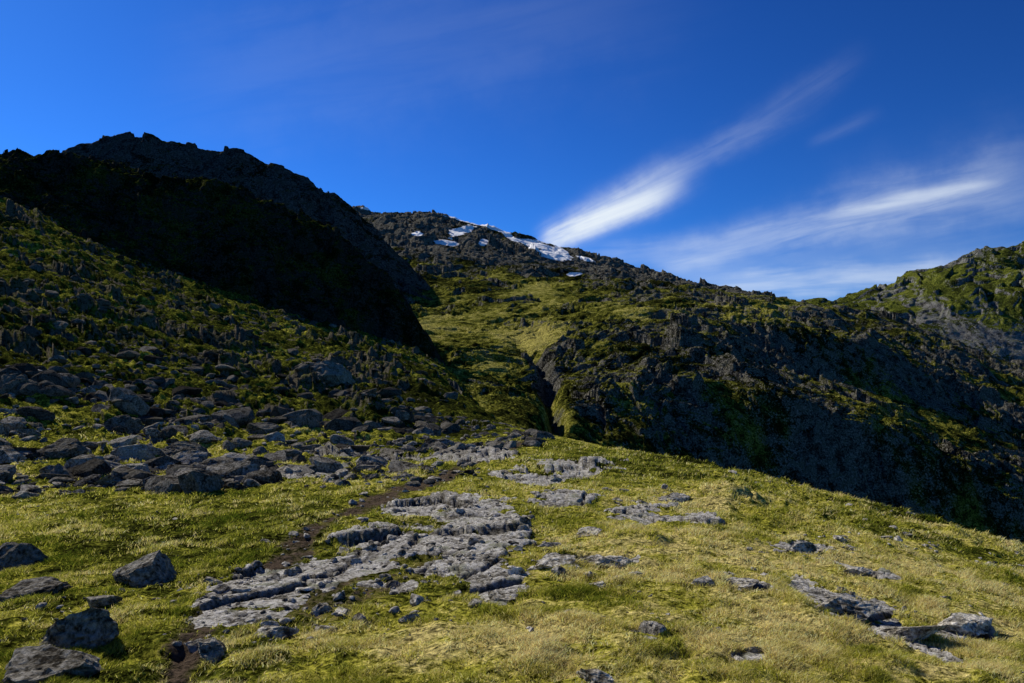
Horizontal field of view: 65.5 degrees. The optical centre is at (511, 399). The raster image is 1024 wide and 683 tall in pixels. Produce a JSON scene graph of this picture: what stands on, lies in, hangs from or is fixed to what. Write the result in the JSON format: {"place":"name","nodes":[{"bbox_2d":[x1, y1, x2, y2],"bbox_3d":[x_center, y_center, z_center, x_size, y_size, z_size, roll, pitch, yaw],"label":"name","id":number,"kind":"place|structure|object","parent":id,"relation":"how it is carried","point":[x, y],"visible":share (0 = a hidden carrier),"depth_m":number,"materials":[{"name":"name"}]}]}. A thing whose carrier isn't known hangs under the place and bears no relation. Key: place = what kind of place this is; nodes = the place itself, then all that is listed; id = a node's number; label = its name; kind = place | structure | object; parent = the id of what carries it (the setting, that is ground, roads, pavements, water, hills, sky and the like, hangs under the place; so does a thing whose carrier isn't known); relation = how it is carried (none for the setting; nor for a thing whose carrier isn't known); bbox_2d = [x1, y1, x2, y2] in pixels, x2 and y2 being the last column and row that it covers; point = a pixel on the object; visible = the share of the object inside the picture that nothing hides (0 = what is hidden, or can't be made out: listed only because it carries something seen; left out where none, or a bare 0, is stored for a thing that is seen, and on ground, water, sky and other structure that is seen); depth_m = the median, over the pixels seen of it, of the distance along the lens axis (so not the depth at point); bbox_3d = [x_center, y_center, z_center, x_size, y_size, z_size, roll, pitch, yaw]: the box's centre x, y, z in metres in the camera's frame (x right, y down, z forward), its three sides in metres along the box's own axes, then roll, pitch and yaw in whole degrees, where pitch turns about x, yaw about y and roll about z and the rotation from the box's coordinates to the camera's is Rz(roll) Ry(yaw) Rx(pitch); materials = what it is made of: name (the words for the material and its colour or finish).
{"place":"outdoors","nodes":[
{"label":"outdoors","id":0,"kind":"place"},
{"bbox_2d":[0,148,445,365],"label":"rocky ridge","id":1,"kind":"structure","parent":0,"point":[226,236],"depth_m":154.21,"materials":[{"name":"black stone"}]},
{"bbox_2d":[62,131,432,303],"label":"summit crag","id":2,"kind":"structure","parent":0,"point":[154,155],"depth_m":377.01,"materials":[{"name":"grey stone"}]},
{"bbox_2d":[0,197,1023,682],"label":"ground","id":3,"kind":"structure","parent":0,"point":[114,279],"depth_m":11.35,"materials":[{"name":"green plant"}]},
{"bbox_2d":[0,373,38,395],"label":"boulder","id":4,"kind":"object","parent":3,"relation":"on","point":[9,383],"visible":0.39,"depth_m":34.70,"materials":[{"name":"grey stone"}]},
{"bbox_2d":[0,542,48,570],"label":"boulder","id":5,"kind":"object","parent":3,"relation":"on","point":[12,554],"visible":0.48,"depth_m":8.53,"materials":[{"name":"grey stone"}]},
{"bbox_2d":[0,576,72,603],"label":"boulder","id":6,"kind":"object","parent":3,"relation":"on","point":[45,585],"visible":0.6,"depth_m":6.84,"materials":[{"name":"grey stone"}]},
{"bbox_2d":[0,644,103,682],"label":"boulder","id":7,"kind":"object","parent":3,"relation":"on","point":[31,664],"visible":0.88,"depth_m":4.60,"materials":[{"name":"grey stone"}]},
{"bbox_2d":[36,438,87,457],"bbox_3d":[-12.550,1.475,22.273,1.298,0.808,0.858,0,0,0],"label":"boulder","id":8,"kind":"object","parent":3,"relation":"on","point":[67,447],"visible":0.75,"depth_m":22.11,"materials":[{"name":"grey stone"}]},
{"bbox_2d":[39,608,119,651],"bbox_3d":[-2.901,1.571,5.425,0.624,0.397,0.498,0,0,0],"label":"boulder","id":9,"kind":"object","parent":3,"relation":"on","point":[92,627],"visible":0.73,"depth_m":5.25,"materials":[{"name":"grey stone"}]},
{"bbox_2d":[86,595,122,607],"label":"boulder","id":10,"kind":"object","parent":3,"relation":"on","point":[98,601],"visible":0.84,"depth_m":6.38,"materials":[{"name":"grey stone"}]},
{"bbox_2d":[103,414,144,433],"bbox_3d":[-14.424,0.954,29.282,1.242,0.851,1.345,0,0,26],"label":"boulder","id":11,"kind":"object","parent":3,"relation":"on","point":[133,425],"visible":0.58,"depth_m":28.97,"materials":[{"name":"grey stone"}]},
{"bbox_2d":[112,550,176,587],"bbox_3d":[-3.431,1.589,7.401,0.598,0.349,0.480,0,0,0],"label":"boulder","id":12,"kind":"object","parent":3,"relation":"on","point":[155,567],"visible":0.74,"depth_m":7.31,"materials":[{"name":"grey stone"}]},
{"bbox_2d":[160,441,210,457],"bbox_3d":[-9.916,1.601,24.137,1.399,0.732,0.982,0,0,0],"label":"boulder","id":13,"kind":"object","parent":3,"relation":"on","point":[175,447],"visible":0.44,"depth_m":23.98,"materials":[{"name":"grey stone"}]},
{"bbox_2d":[197,637,225,662],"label":"boulder","id":14,"kind":"object","parent":3,"relation":"on","point":[210,649],"visible":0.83,"depth_m":4.88,"materials":[{"name":"grey stone"}]},
{"bbox_2d":[246,422,282,434],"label":"boulder","id":15,"kind":"object","parent":3,"relation":"on","point":[260,428],"visible":0.71,"depth_m":31.72,"materials":[{"name":"grey stone"}]},
{"bbox_2d":[252,625,298,638],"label":"boulder","id":16,"kind":"object","parent":3,"relation":"on","point":[281,632],"visible":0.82,"depth_m":5.41,"materials":[{"name":"grey stone"}]},
{"bbox_2d":[310,603,333,616],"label":"boulder","id":17,"kind":"object","parent":3,"relation":"on","point":[321,608],"visible":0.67,"depth_m":6.01,"materials":[{"name":"grey stone"}]},
{"bbox_2d":[311,360,354,386],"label":"boulder","id":18,"kind":"object","parent":3,"relation":"on","point":[330,373],"visible":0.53,"depth_m":66.34,"materials":[{"name":"grey stone"}]},
{"bbox_2d":[397,613,420,622],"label":"boulder","id":19,"kind":"object","parent":3,"relation":"on","point":[403,619],"visible":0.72,"depth_m":5.70,"materials":[{"name":"grey stone"}]},
{"bbox_2d":[488,591,514,600],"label":"boulder","id":20,"kind":"object","parent":3,"relation":"on","point":[496,596],"visible":0.86,"depth_m":6.33,"materials":[{"name":"grey stone"}]},
{"bbox_2d":[0,195,1023,672],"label":"rocks","id":21,"kind":"object","parent":3,"relation":"on","point":[192,471],"visible":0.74,"depth_m":24.52,"materials":[{"name":"grey stone"}]},
{"bbox_2d":[538,542,560,546],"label":"boulder","id":22,"kind":"object","parent":3,"relation":"on","point":[546,544],"visible":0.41,"depth_m":8.70,"materials":[{"name":"grey stone"}]},
{"bbox_2d":[535,554,575,568],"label":"boulder","id":23,"kind":"object","parent":3,"relation":"on","point":[553,560],"visible":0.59,"depth_m":7.39,"materials":[{"name":"grey stone"}]},
{"bbox_2d":[576,527,602,536],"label":"boulder","id":24,"kind":"object","parent":3,"relation":"on","point":[594,529],"visible":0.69,"depth_m":9.36,"materials":[{"name":"grey stone"}]},
{"bbox_2d":[576,555,603,566],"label":"boulder","id":25,"kind":"object","parent":3,"relation":"on","point":[591,558],"visible":0.33,"depth_m":7.59,"materials":[{"name":"grey stone"}]},
{"bbox_2d":[576,668,613,682],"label":"boulder","id":26,"kind":"object","parent":3,"relation":"on","point":[594,675],"visible":0.95,"depth_m":4.31,"materials":[{"name":"grey stone"}]},
{"bbox_2d":[591,581,606,587],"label":"boulder","id":27,"kind":"object","parent":3,"relation":"on","point":[600,583],"visible":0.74,"depth_m":6.59,"materials":[{"name":"grey stone"}]},
{"bbox_2d":[596,555,632,568],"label":"boulder","id":28,"kind":"object","parent":3,"relation":"on","point":[611,559],"visible":0.65,"depth_m":7.54,"materials":[{"name":"grey stone"}]},
{"bbox_2d":[658,492,691,502],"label":"boulder","id":29,"kind":"object","parent":3,"relation":"on","point":[680,497],"visible":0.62,"depth_m":13.28,"materials":[{"name":"grey stone"}]},
{"bbox_2d":[692,575,714,585],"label":"boulder","id":30,"kind":"object","parent":3,"relation":"on","point":[704,580],"visible":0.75,"depth_m":6.76,"materials":[{"name":"grey stone"}]},
{"bbox_2d":[726,577,758,590],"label":"boulder","id":31,"kind":"object","parent":3,"relation":"on","point":[749,583],"visible":0.67,"depth_m":6.99,"materials":[{"name":"grey stone"}]},
{"bbox_2d":[788,542,816,552],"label":"boulder","id":32,"kind":"object","parent":3,"relation":"on","point":[808,547],"visible":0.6,"depth_m":9.26,"materials":[{"name":"grey stone"}]},
{"bbox_2d":[815,596,882,620],"bbox_3d":[2.680,1.677,6.337,0.594,0.217,0.284,0,0,0],"label":"boulder","id":33,"kind":"object","parent":3,"relation":"on","point":[863,610],"visible":0.71,"depth_m":6.29,"materials":[{"name":"grey stone"}]},
{"bbox_2d":[844,567,873,575],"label":"boulder","id":34,"kind":"object","parent":3,"relation":"on","point":[859,571],"visible":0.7,"depth_m":8.15,"materials":[{"name":"grey stone"}]},
{"bbox_2d":[879,625,946,641],"bbox_3d":[2.956,1.755,5.992,0.564,0.222,0.367,0,0,26],"label":"boulder","id":35,"kind":"object","parent":3,"relation":"on","point":[909,634],"visible":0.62,"depth_m":5.84,"materials":[{"name":"grey stone"}]},
{"bbox_2d":[938,612,992,637],"bbox_3d":[3.662,1.838,6.420,0.540,0.181,0.324,0,0,0],"label":"boulder","id":36,"kind":"object","parent":3,"relation":"on","point":[971,625],"visible":0.77,"depth_m":6.34,"materials":[{"name":"grey stone"}]},
{"bbox_2d":[0,0,1023,300],"label":"sky","id":37,"kind":"structure","parent":0,"point":[798,150],"materials":[{"name":"blue"}]},
{"bbox_2d":[352,205,1023,543],"bbox_3d":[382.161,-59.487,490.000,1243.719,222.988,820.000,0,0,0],"label":"mountain","id":38,"kind":"structure","parent":0,"point":[524,331],"depth_m":192.91,"materials":[{"name":"green plant"}]},
{"bbox_2d":[799,241,1023,361],"bbox_3d":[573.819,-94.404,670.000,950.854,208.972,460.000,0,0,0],"label":"distant hill","id":39,"kind":"structure","parent":0,"point":[974,298],"depth_m":612.19,"materials":[{"name":"green plant"}]}
]}

